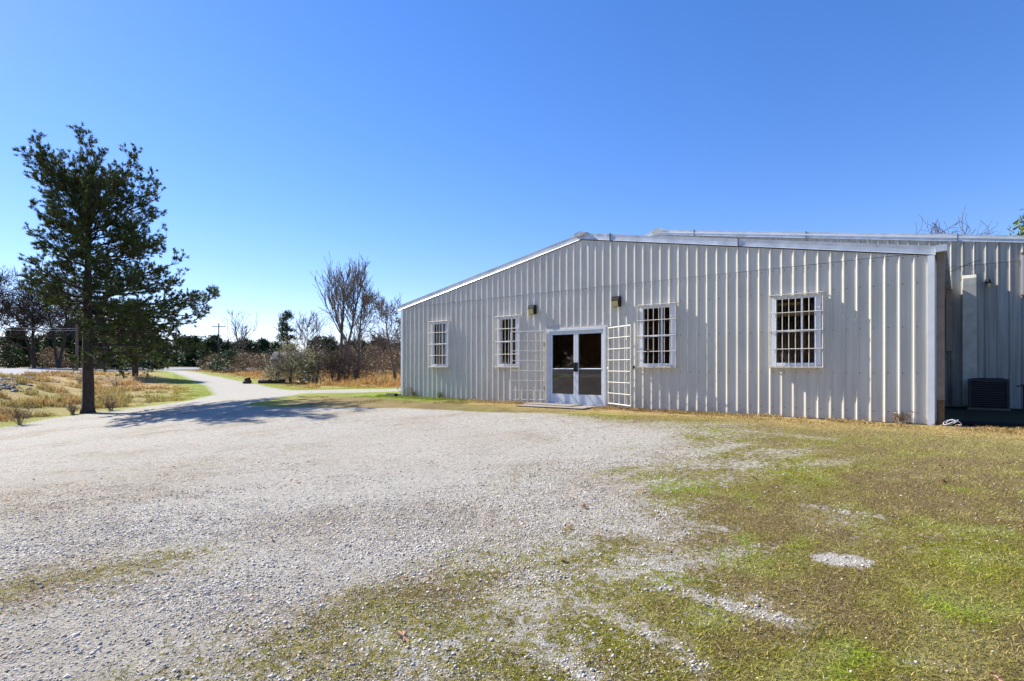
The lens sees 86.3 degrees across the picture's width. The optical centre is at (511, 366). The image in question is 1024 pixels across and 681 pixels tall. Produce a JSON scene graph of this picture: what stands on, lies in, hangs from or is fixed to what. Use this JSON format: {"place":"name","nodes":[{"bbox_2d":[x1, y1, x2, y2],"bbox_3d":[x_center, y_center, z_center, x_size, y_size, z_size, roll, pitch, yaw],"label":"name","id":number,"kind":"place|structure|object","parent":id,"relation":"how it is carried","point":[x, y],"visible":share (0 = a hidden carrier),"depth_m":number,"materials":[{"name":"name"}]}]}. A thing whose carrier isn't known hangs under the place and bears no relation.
{"place":"outdoors","nodes":[
{"label":"outdoors","id":0,"kind":"place"},
{"bbox_2d":[0,367,256,374],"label":"road","id":1,"kind":"structure","parent":0,"point":[11,370],"depth_m":65.51,"materials":[{"name":"asphalt"}]},
{"bbox_2d":[280,395,467,404],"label":"short grass","id":2,"kind":"structure","parent":0,"point":[448,401],"depth_m":17.99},
{"bbox_2d":[0,366,1023,680],"bbox_3d":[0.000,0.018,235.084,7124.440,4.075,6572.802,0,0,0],"label":"ground","id":3,"kind":"structure","parent":0,"point":[230,426],"depth_m":5.20,"materials":[{"name":"gravel"}]},
{"bbox_2d":[0,342,30,367],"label":"shrub","id":4,"kind":"object","parent":3,"relation":"on","point":[13,358],"visible":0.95,"depth_m":78.21,"materials":[{"name":"green plant"}]},
{"bbox_2d":[2,399,34,424],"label":"weed","id":5,"kind":"object","parent":3,"relation":"on","point":[17,416],"visible":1,"depth_m":19.16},
{"bbox_2d":[0,326,37,367],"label":"evergreen tree","id":6,"kind":"object","parent":3,"relation":"on","point":[19,342],"visible":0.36,"depth_m":87.36,"materials":[{"name":"green plant"}]},
{"bbox_2d":[0,265,56,340],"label":"bare tree","id":7,"kind":"object","parent":3,"relation":"on","point":[5,291],"visible":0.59,"depth_m":74.29,"materials":[{"name":"grey plant"}]},
{"bbox_2d":[0,373,58,391],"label":"riprap rocks","id":8,"kind":"object","parent":3,"relation":"on","point":[4,386],"visible":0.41,"depth_m":30.64,"materials":[{"name":"stone"}]},
{"bbox_2d":[28,334,44,366],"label":"treeline evergreen","id":9,"kind":"object","parent":3,"relation":"on","point":[36,348],"visible":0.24,"depth_m":97.38,"materials":[{"name":"plant"}]},
{"bbox_2d":[0,274,78,367],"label":"bare tree","id":10,"kind":"object","parent":3,"relation":"on","point":[32,354],"visible":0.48,"depth_m":74.66,"materials":[{"name":"brown plant"}]},
{"bbox_2d":[37,331,68,367],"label":"evergreen tree","id":11,"kind":"object","parent":3,"relation":"on","point":[47,344],"visible":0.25,"depth_m":88.78,"materials":[{"name":"green plant"}]},
{"bbox_2d":[0,271,108,367],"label":"bare tree","id":12,"kind":"object","parent":3,"relation":"on","point":[58,361],"visible":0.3,"depth_m":73.88,"materials":[{"name":"brown plant"}]},
{"bbox_2d":[35,346,73,367],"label":"shrub","id":13,"kind":"object","parent":3,"relation":"on","point":[50,353],"visible":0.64,"depth_m":79.74,"materials":[{"name":"plant"}]},
{"bbox_2d":[63,398,81,414],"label":"weed","id":14,"kind":"object","parent":3,"relation":"on","point":[71,407],"visible":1,"depth_m":22.27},
{"bbox_2d":[51,318,94,367],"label":"evergreen tree","id":15,"kind":"object","parent":3,"relation":"on","point":[69,339],"visible":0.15,"depth_m":86.36,"materials":[{"name":"green plant"}]},
{"bbox_2d":[69,369,81,383],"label":"weed","id":16,"kind":"object","parent":3,"relation":"on","point":[80,381],"visible":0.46,"depth_m":38.44,"materials":[{"name":"beige plant"}]},
{"bbox_2d":[75,324,78,370],"bbox_3d":[-50.200,-2.064,63.000,0.336,5.600,0.336,0,0,-34],"label":"utility pole","id":17,"kind":"object","parent":3,"relation":"on","point":[76,339],"visible":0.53,"depth_m":62.89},
{"bbox_2d":[47,293,114,367],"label":"bare tree","id":18,"kind":"object","parent":3,"relation":"on","point":[102,362],"visible":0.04,"depth_m":79.57,"materials":[{"name":"grey plant"}]},
{"bbox_2d":[68,327,111,367],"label":"evergreen tree","id":19,"kind":"object","parent":3,"relation":"on","point":[79,348],"visible":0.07,"depth_m":84.89,"materials":[{"name":"green plant"}]},
{"bbox_2d":[73,352,119,368],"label":"shrub","id":20,"kind":"object","parent":3,"relation":"on","point":[100,361],"visible":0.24,"depth_m":81.94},
{"bbox_2d":[0,369,208,425],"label":"field grass","id":21,"kind":"structure","parent":3,"relation":"on","point":[43,400],"depth_m":29.68,"materials":[{"name":"plant"}]},
{"bbox_2d":[97,392,119,410],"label":"weed","id":22,"kind":"object","parent":3,"relation":"on","point":[108,405],"visible":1,"depth_m":23.02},
{"bbox_2d":[108,377,120,386],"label":"weed","id":23,"kind":"object","parent":3,"relation":"on","point":[114,382],"visible":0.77,"depth_m":36.42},
{"bbox_2d":[11,121,220,413],"bbox_3d":[-15.866,-3.684,22.371,7.067,11.468,6.982,0,0,-29],"label":"pine tree","id":24,"kind":"object","parent":3,"relation":"on","point":[86,199],"visible":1,"depth_m":21.96,"materials":[{"name":"green plant"}]},
{"bbox_2d":[105,321,126,368],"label":"evergreen tree","id":25,"kind":"object","parent":3,"relation":"on","point":[113,365],"visible":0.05,"depth_m":91.10,"materials":[{"name":"green plant"}]},
{"bbox_2d":[105,297,166,375],"bbox_3d":[-33.238,-2.693,48.327,5.157,7.363,5.210,0,0,-27],"label":"evergreen","id":26,"kind":"object","parent":3,"relation":"on","point":[132,360],"visible":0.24,"depth_m":48.15,"materials":[{"name":"plant"}]},
{"bbox_2d":[119,358,153,369],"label":"shrub","id":27,"kind":"object","parent":3,"relation":"on","point":[139,363],"visible":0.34,"depth_m":85.54,"materials":[{"name":"green plant"}]},
{"bbox_2d":[139,336,169,369],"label":"evergreen tree","id":28,"kind":"object","parent":3,"relation":"on","point":[160,362],"visible":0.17,"depth_m":97.59,"materials":[{"name":"green plant"}]},
{"bbox_2d":[165,343,176,366],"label":"treeline evergreen","id":29,"kind":"object","parent":3,"relation":"on","point":[170,357],"visible":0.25,"depth_m":187.01,"materials":[{"name":"plant"}]},
{"bbox_2d":[168,339,183,366],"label":"treeline evergreen","id":30,"kind":"object","parent":3,"relation":"on","point":[175,350],"visible":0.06,"depth_m":181.15,"materials":[{"name":"plant"}]},
{"bbox_2d":[174,339,191,366],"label":"treeline evergreen","id":31,"kind":"object","parent":3,"relation":"on","point":[180,362],"visible":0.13,"depth_m":169.72,"materials":[{"name":"plant"}]},
{"bbox_2d":[179,334,204,366],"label":"treeline evergreen","id":32,"kind":"object","parent":3,"relation":"on","point":[190,361],"visible":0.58,"depth_m":166.72,"materials":[{"name":"plant"}]},
{"bbox_2d":[194,337,223,369],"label":"evergreen tree","id":33,"kind":"object","parent":3,"relation":"on","point":[210,343],"visible":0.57,"depth_m":111.10,"materials":[{"name":"green plant"}]},
{"bbox_2d":[192,351,228,371],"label":"shrub","id":34,"kind":"object","parent":3,"relation":"on","point":[210,361],"visible":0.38,"depth_m":91.47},
{"bbox_2d":[194,333,227,366],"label":"treeline evergreen","id":35,"kind":"object","parent":3,"relation":"on","point":[215,337],"visible":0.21,"depth_m":165.21,"materials":[{"name":"plant"}]},
{"bbox_2d":[205,355,229,372],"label":"shrub","id":36,"kind":"object","parent":3,"relation":"on","point":[213,361],"visible":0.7,"depth_m":83.34,"materials":[{"name":"green plant"}]},
{"bbox_2d":[212,323,225,348],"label":"utility pole","id":37,"kind":"object","parent":3,"relation":"on","point":[218,326],"visible":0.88,"depth_m":129.87,"materials":[{"name":"brown wood"}]},
{"bbox_2d":[220,341,237,366],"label":"treeline evergreen","id":38,"kind":"object","parent":3,"relation":"on","point":[225,344],"visible":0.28,"depth_m":168.72,"materials":[{"name":"plant"}]},
{"bbox_2d":[215,346,252,372],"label":"shrub","id":39,"kind":"object","parent":3,"relation":"on","point":[230,355],"visible":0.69,"depth_m":79.78,"materials":[{"name":"green plant"}]},
{"bbox_2d":[222,311,261,363],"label":"bare tree","id":40,"kind":"object","parent":3,"relation":"on","point":[238,342],"visible":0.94,"depth_m":108.96,"materials":[{"name":"grey plant"}]},
{"bbox_2d":[234,337,255,365],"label":"treeline evergreen","id":41,"kind":"object","parent":3,"relation":"on","point":[249,345],"visible":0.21,"depth_m":189.41,"materials":[{"name":"plant"}]},
{"bbox_2d":[221,350,271,371],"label":"shrub","id":42,"kind":"object","parent":3,"relation":"on","point":[244,364],"visible":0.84,"depth_m":77.67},
{"bbox_2d":[243,378,251,383],"bbox_3d":[-21.034,1.207,43.496,0.656,0.652,0.566,0,0,0],"label":"tree stump","id":43,"kind":"object","parent":3,"relation":"on","point":[247,381],"visible":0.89,"depth_m":43.28,"materials":[{"name":"brown wood"}]},
{"bbox_2d":[247,339,256,364],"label":"treeline evergreen","id":44,"kind":"object","parent":3,"relation":"on","point":[253,349],"visible":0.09,"depth_m":196.10,"materials":[{"name":"plant"}]},
{"bbox_2d":[238,352,278,372],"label":"shrub","id":45,"kind":"object","parent":3,"relation":"on","point":[264,359],"visible":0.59,"depth_m":74.46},
{"bbox_2d":[252,350,268,370],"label":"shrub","id":46,"kind":"object","parent":3,"relation":"on","point":[259,352],"visible":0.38,"depth_m":120.29,"materials":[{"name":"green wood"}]},
{"bbox_2d":[252,337,273,365],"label":"treeline evergreen","id":47,"kind":"object","parent":3,"relation":"on","point":[264,344],"visible":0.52,"depth_m":197.86,"materials":[{"name":"plant"}]},
{"bbox_2d":[258,375,284,383],"bbox_3d":[-19.175,1.015,43.463,2.076,0.744,0.830,0,0,-7],"label":"fallen log","id":48,"kind":"object","parent":3,"relation":"on","point":[267,381],"visible":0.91,"depth_m":43.44,"materials":[{"name":"brown wood"}]},
{"bbox_2d":[258,362,288,381],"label":"shrub","id":49,"kind":"object","parent":3,"relation":"on","point":[268,373],"visible":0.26,"depth_m":44.99,"materials":[{"name":"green plant"}]},
{"bbox_2d":[268,341,282,352],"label":"treeline evergreen","id":50,"kind":"object","parent":3,"relation":"on","point":[274,344],"visible":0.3,"depth_m":202.29,"materials":[{"name":"plant"}]},
{"bbox_2d":[264,349,287,378],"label":"brush clump","id":51,"kind":"object","parent":3,"relation":"on","point":[274,367],"visible":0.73,"depth_m":43.43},
{"bbox_2d":[259,336,309,382],"bbox_3d":[-17.694,-0.234,44.181,4.584,4.519,4.788,0,0,0],"label":"shrub","id":52,"kind":"object","parent":3,"relation":"on","point":[288,353],"visible":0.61,"depth_m":43.80,"materials":[{"name":"green plant"}]},
{"bbox_2d":[172,369,400,400],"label":"field grass","id":53,"kind":"structure","parent":3,"relation":"on","point":[387,380],"depth_m":38.97,"materials":[{"name":"plant"}]},
{"bbox_2d":[274,310,298,361],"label":"pine tree","id":54,"kind":"object","parent":3,"relation":"on","point":[284,329],"visible":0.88,"depth_m":109.51,"materials":[{"name":"green plant"}]},
{"bbox_2d":[273,347,306,383],"bbox_3d":[-17.666,-0.092,43.880,2.812,3.191,3.017,0,0,-17],"label":"brush clump","id":55,"kind":"object","parent":3,"relation":"on","point":[290,369],"visible":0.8,"depth_m":43.40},
{"bbox_2d":[271,352,326,370],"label":"house","id":56,"kind":"structure","parent":3,"relation":"on","point":[289,357],"depth_m":119.75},
{"bbox_2d":[280,310,329,380],"bbox_3d":[-17.690,-1.737,47.239,3.454,6.333,3.098,0,0,11],"label":"bare tree","id":57,"kind":"object","parent":3,"relation":"on","point":[308,324],"visible":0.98,"depth_m":46.69,"materials":[{"name":"grey plant"}]},
{"bbox_2d":[285,346,333,383],"bbox_3d":[-15.862,0.094,43.669,3.699,3.576,4.298,0,0,27],"label":"shrub","id":58,"kind":"object","parent":3,"relation":"on","point":[308,357],"visible":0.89,"depth_m":43.16,"materials":[{"name":"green plant"}]},
{"bbox_2d":[293,338,332,380],"bbox_3d":[-16.605,-0.506,45.046,3.461,3.958,3.779,0,0,-33],"label":"brush clump","id":59,"kind":"object","parent":3,"relation":"on","point":[312,350],"visible":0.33,"depth_m":45.33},
{"bbox_2d":[289,330,338,380],"bbox_3d":[-15.846,-0.750,43.671,3.656,4.469,4.337,0,0,0],"label":"brush clump","id":60,"kind":"object","parent":3,"relation":"on","point":[318,360],"visible":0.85,"depth_m":43.55,"materials":[{"name":"plant"}]},
{"bbox_2d":[319,335,339,354],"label":"treeline evergreen","id":61,"kind":"object","parent":3,"relation":"on","point":[326,342],"visible":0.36,"depth_m":166.94,"materials":[{"name":"plant"}]},
{"bbox_2d":[318,351,343,382],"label":"brush clump","id":62,"kind":"object","parent":3,"relation":"on","point":[335,365],"visible":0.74,"depth_m":44.19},
{"bbox_2d":[310,253,373,379],"bbox_3d":[-14.480,-4.072,46.725,5.629,11.019,5.565,0,0,0],"label":"bare tree","id":63,"kind":"object","parent":3,"relation":"on","point":[353,290],"visible":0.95,"depth_m":46.26,"materials":[{"name":"grey plant"}]},
{"bbox_2d":[320,348,366,381],"bbox_3d":[-14.225,0.118,45.036,4.788,3.389,4.584,0,0,-36],"label":"shrub","id":64,"kind":"object","parent":3,"relation":"on","point":[337,360],"visible":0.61,"depth_m":44.42,"materials":[{"name":"plant"}]},
{"bbox_2d":[325,335,367,379],"bbox_3d":[-13.819,-0.609,44.422,4.104,4.090,3.062,0,0,0],"label":"brush clump","id":65,"kind":"object","parent":3,"relation":"on","point":[344,342],"visible":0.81,"depth_m":44.22,"materials":[{"name":"plant"}]},
{"bbox_2d":[320,345,372,373],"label":"shrub","id":66,"kind":"object","parent":3,"relation":"on","point":[347,357],"visible":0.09,"depth_m":69.87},
{"bbox_2d":[312,284,381,378],"bbox_3d":[-13.699,-2.829,45.741,5.760,8.469,6.425,0,0,-23],"label":"bare tree","id":67,"kind":"object","parent":3,"relation":"on","point":[365,298],"visible":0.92,"depth_m":45.51,"materials":[{"name":"grey plant"}]},
{"bbox_2d":[336,346,368,379],"bbox_3d":[-12.310,-0.138,43.290,2.942,3.118,3.158,0,0,-36],"label":"brush clump","id":68,"kind":"object","parent":3,"relation":"on","point":[354,361],"visible":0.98,"depth_m":43.39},
{"bbox_2d":[350,340,371,355],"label":"treeline evergreen","id":69,"kind":"object","parent":3,"relation":"on","point":[363,342],"visible":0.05,"depth_m":164.61,"materials":[{"name":"plant"}]},
{"bbox_2d":[353,347,368,369],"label":"treeline evergreen","id":70,"kind":"object","parent":3,"relation":"on","point":[362,355],"visible":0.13,"depth_m":120.52,"materials":[{"name":"plant"}]},
{"bbox_2d":[350,357,391,378],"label":"shrub","id":71,"kind":"object","parent":3,"relation":"on","point":[366,369],"visible":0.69,"depth_m":45.93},
{"bbox_2d":[343,292,401,379],"bbox_3d":[-9.145,-1.961,38.827,5.166,6.598,3.826,0,0,-22],"label":"bare tree","id":72,"kind":"object","parent":3,"relation":"on","point":[385,312],"visible":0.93,"depth_m":38.62,"materials":[{"name":"brown plant"}]},
{"bbox_2d":[354,329,400,372],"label":"tree","id":73,"kind":"object","parent":3,"relation":"on","point":[378,342],"visible":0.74,"depth_m":65.36,"materials":[{"name":"grey plant"}]},
{"bbox_2d":[355,342,400,373],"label":"shrub","id":74,"kind":"object","parent":3,"relation":"on","point":[371,351],"visible":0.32,"depth_m":67.76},
{"bbox_2d":[371,339,394,368],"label":"treeline evergreen","id":75,"kind":"object","parent":3,"relation":"on","point":[380,350],"visible":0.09,"depth_m":167.22,"materials":[{"name":"plant"}]},
{"bbox_2d":[369,345,400,374],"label":"shrub","id":76,"kind":"object","parent":3,"relation":"on","point":[388,360],"visible":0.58,"depth_m":59.60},
{"bbox_2d":[378,350,400,371],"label":"shrub","id":77,"kind":"object","parent":3,"relation":"on","point":[395,361],"visible":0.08,"depth_m":57.89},
{"bbox_2d":[386,319,400,354],"bbox_3d":[-10.029,-2.382,62.360,5.321,7.243,8.730,0,0,35],"label":"bare tree","id":78,"kind":"object","parent":3,"relation":"on","point":[396,333],"visible":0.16,"depth_m":60.93,"materials":[{"name":"grey plant"}]},
{"bbox_2d":[0,436,1021,680],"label":"gravel stones","id":79,"kind":"object","parent":3,"relation":"on","point":[308,532],"visible":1,"depth_m":4.27,"materials":[{"name":"gravel"}]},
{"bbox_2d":[396,629,409,641],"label":"oak leaf","id":80,"kind":"object","parent":79,"relation":"on","point":[403,635],"visible":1,"depth_m":3.21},
{"bbox_2d":[4,396,1019,602],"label":"dead leaves","id":81,"kind":"object","parent":3,"relation":"on","point":[584,506],"visible":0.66,"depth_m":10.77,"materials":[{"name":"brown plant"}]},
{"bbox_2d":[515,404,598,408],"bbox_3d":[1.255,1.102,15.245,2.100,0.022,1.050,0,0,34],"label":"plywood board","id":82,"kind":"object","parent":3,"relation":"on","point":[567,407],"visible":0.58,"depth_m":14.90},
{"bbox_2d":[523,402,582,406],"bbox_3d":[1.150,1.077,15.590,1.700,0.022,0.620,0,0,41],"label":"plywood board","id":83,"kind":"object","parent":82,"relation":"on","point":[551,404],"visible":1,"depth_m":15.32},
{"bbox_2d":[398,231,950,424],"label":"metal building","id":84,"kind":"structure","parent":3,"relation":"on","point":[875,322],"depth_m":13.37,"materials":[{"name":"metal"}]},
{"bbox_2d":[428,320,450,366],"bbox_3d":[-2.522,-0.782,19.085,0.994,1.625,0.195,0,0,39],"label":"window","id":85,"kind":"structure","parent":84,"relation":"in","point":[440,331],"depth_m":19.08,"materials":[{"name":"white glass"}]},
{"bbox_2d":[495,315,521,367],"bbox_3d":[-0.110,-0.782,17.106,0.994,1.625,0.195,0,0,39],"label":"window","id":86,"kind":"structure","parent":84,"relation":"in","point":[517,318],"depth_m":17.07,"materials":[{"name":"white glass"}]},
{"bbox_2d":[510,331,544,400],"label":"security gate","id":87,"kind":"structure","parent":84,"relation":"attached to","point":[519,370],"depth_m":16.33,"materials":[{"name":"metal"}]},
{"bbox_2d":[528,305,536,314],"bbox_3d":[0.605,-1.712,16.439,0.230,0.275,0.149,0,0,39],"label":"wall lamp","id":88,"kind":"object","parent":84,"relation":"attached to","point":[532,309],"visible":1,"depth_m":16.38,"materials":[{"name":"brown metal"}]},
{"bbox_2d":[550,331,575,403],"bbox_3d":[1.477,0.027,15.841,0.896,2.085,0.075,0,0,39],"label":"door","id":89,"kind":"structure","parent":84,"relation":"in","point":[554,398],"depth_m":15.86,"materials":[{"name":"white metal"}]},
{"bbox_2d":[576,330,602,404],"bbox_3d":[2.176,0.027,15.270,0.896,2.085,0.075,0,0,39],"label":"door","id":90,"kind":"structure","parent":84,"relation":"in","point":[580,399],"depth_m":15.30,"materials":[{"name":"white metal"}]},
{"bbox_2d":[611,296,620,306],"bbox_3d":[2.792,-1.742,14.644,0.230,0.275,0.149,0,0,39],"label":"wall lamp","id":91,"kind":"object","parent":84,"relation":"attached to","point":[616,301],"visible":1,"depth_m":14.59,"materials":[{"name":"brown metal"}]},
{"bbox_2d":[607,324,631,406],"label":"security gate","id":92,"kind":"structure","parent":84,"relation":"attached to","point":[624,371],"depth_m":14.04,"materials":[{"name":"metal"}]},
{"bbox_2d":[637,302,677,367],"bbox_3d":[3.717,-0.787,13.965,1.054,1.635,0.195,0,0,39],"label":"window","id":93,"kind":"structure","parent":84,"relation":"in","point":[672,334],"depth_m":13.92,"materials":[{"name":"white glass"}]},
{"bbox_2d":[777,302,813,362],"bbox_3d":[6.421,-0.195,12.194,1.260,2.600,0.522,0,0,39],"label":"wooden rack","id":94,"kind":"object","parent":84,"relation":"on","point":[792,345],"visible":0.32,"depth_m":12.43,"materials":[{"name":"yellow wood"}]},
{"bbox_2d":[769,291,824,367],"bbox_3d":[6.206,-0.782,11.922,1.074,1.625,0.195,0,0,39],"label":"window","id":95,"kind":"structure","parent":84,"relation":"in","point":[817,329],"depth_m":11.82,"materials":[{"name":"white glass"}]},
{"bbox_2d":[348,394,1023,435],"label":"straw grass","id":96,"kind":"structure","parent":3,"relation":"on","point":[985,429],"depth_m":12.23,"materials":[{"name":"plant"}]},
{"bbox_2d":[622,228,1023,408],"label":"metal building","id":97,"kind":"structure","parent":3,"relation":"on","point":[1000,326],"depth_m":15.01,"materials":[{"name":"metal"}]},
{"bbox_2d":[946,289,952,404],"bbox_3d":[12.308,-0.550,15.372,0.150,3.250,0.160,0,0,39],"label":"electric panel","id":98,"kind":"object","parent":97,"relation":"attached to","point":[949,320],"visible":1,"depth_m":15.32,"materials":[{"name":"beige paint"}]},
{"bbox_2d":[962,274,976,405],"bbox_3d":[12.585,-0.733,15.023,0.316,3.616,0.328,0,0,39],"label":"wall duct","id":99,"kind":"object","parent":97,"relation":"attached to","point":[969,326],"depth_m":14.92,"materials":[{"name":"beige metal"}]},
{"bbox_2d":[1021,252,1023,296],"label":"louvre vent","id":100,"kind":"object","parent":97,"relation":"attached to","point":[1022,273],"visible":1,"depth_m":14.43,"materials":[{"name":"grey metal"}]},
{"bbox_2d":[891,411,913,423],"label":"weed","id":101,"kind":"object","parent":3,"relation":"on","point":[900,419],"visible":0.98,"depth_m":10.66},
{"bbox_2d":[943,419,961,424],"bbox_3d":[8.255,1.045,10.238,0.277,0.111,0.131,0,0,42],"label":"cable coil","id":102,"kind":"object","parent":3,"relation":"on","point":[951,422],"visible":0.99,"depth_m":10.26,"materials":[{"name":"white plastic"}]},
{"bbox_2d":[916,205,1001,234],"bbox_3d":[39.596,-6.663,51.102,9.629,15.770,9.148,0,0,29],"label":"bare tree","id":103,"kind":"object","parent":3,"relation":"on","point":[939,226],"visible":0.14,"depth_m":49.25,"materials":[{"name":"grey plant"}]},
{"bbox_2d":[946,420,1023,427],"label":"drain hose","id":104,"kind":"object","parent":3,"relation":"on","point":[992,424],"visible":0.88,"depth_m":10.25,"materials":[{"name":"black plastic"}]},
{"bbox_2d":[967,378,1010,410],"bbox_3d":[12.524,0.715,14.367,0.840,0.819,0.800,0,0,39],"label":"air conditioner","id":105,"kind":"object","parent":3,"relation":"on","point":[994,394],"visible":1,"depth_m":14.09,"materials":[{"name":"black paint"}]},
{"bbox_2d":[1008,209,1023,234],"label":"evergreen tree","id":106,"kind":"object","parent":3,"relation":"on","point":[1016,223],"visible":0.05,"depth_m":33.50,"materials":[{"name":"green plant"}]},
{"bbox_2d":[1016,384,1023,409],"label":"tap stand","id":107,"kind":"object","parent":3,"relation":"on","point":[1021,385],"visible":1,"depth_m":14.11,"materials":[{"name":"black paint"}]},
{"bbox_2d":[0,414,1023,680],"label":"grass","id":108,"kind":"structure","parent":0,"point":[788,606],"depth_m":3.79,"materials":[{"name":"plant"}]},
{"bbox_2d":[0,0,1023,351],"label":"sky","id":109,"kind":"structure","parent":0,"point":[441,144],"materials":[{"name":"blue"}]},
{"bbox_2d":[553,374,600,394],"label":"panels","id":110,"kind":"object","parent":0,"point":[589,384],"visible":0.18,"depth_m":16.19,"materials":[{"name":"beige metal"}]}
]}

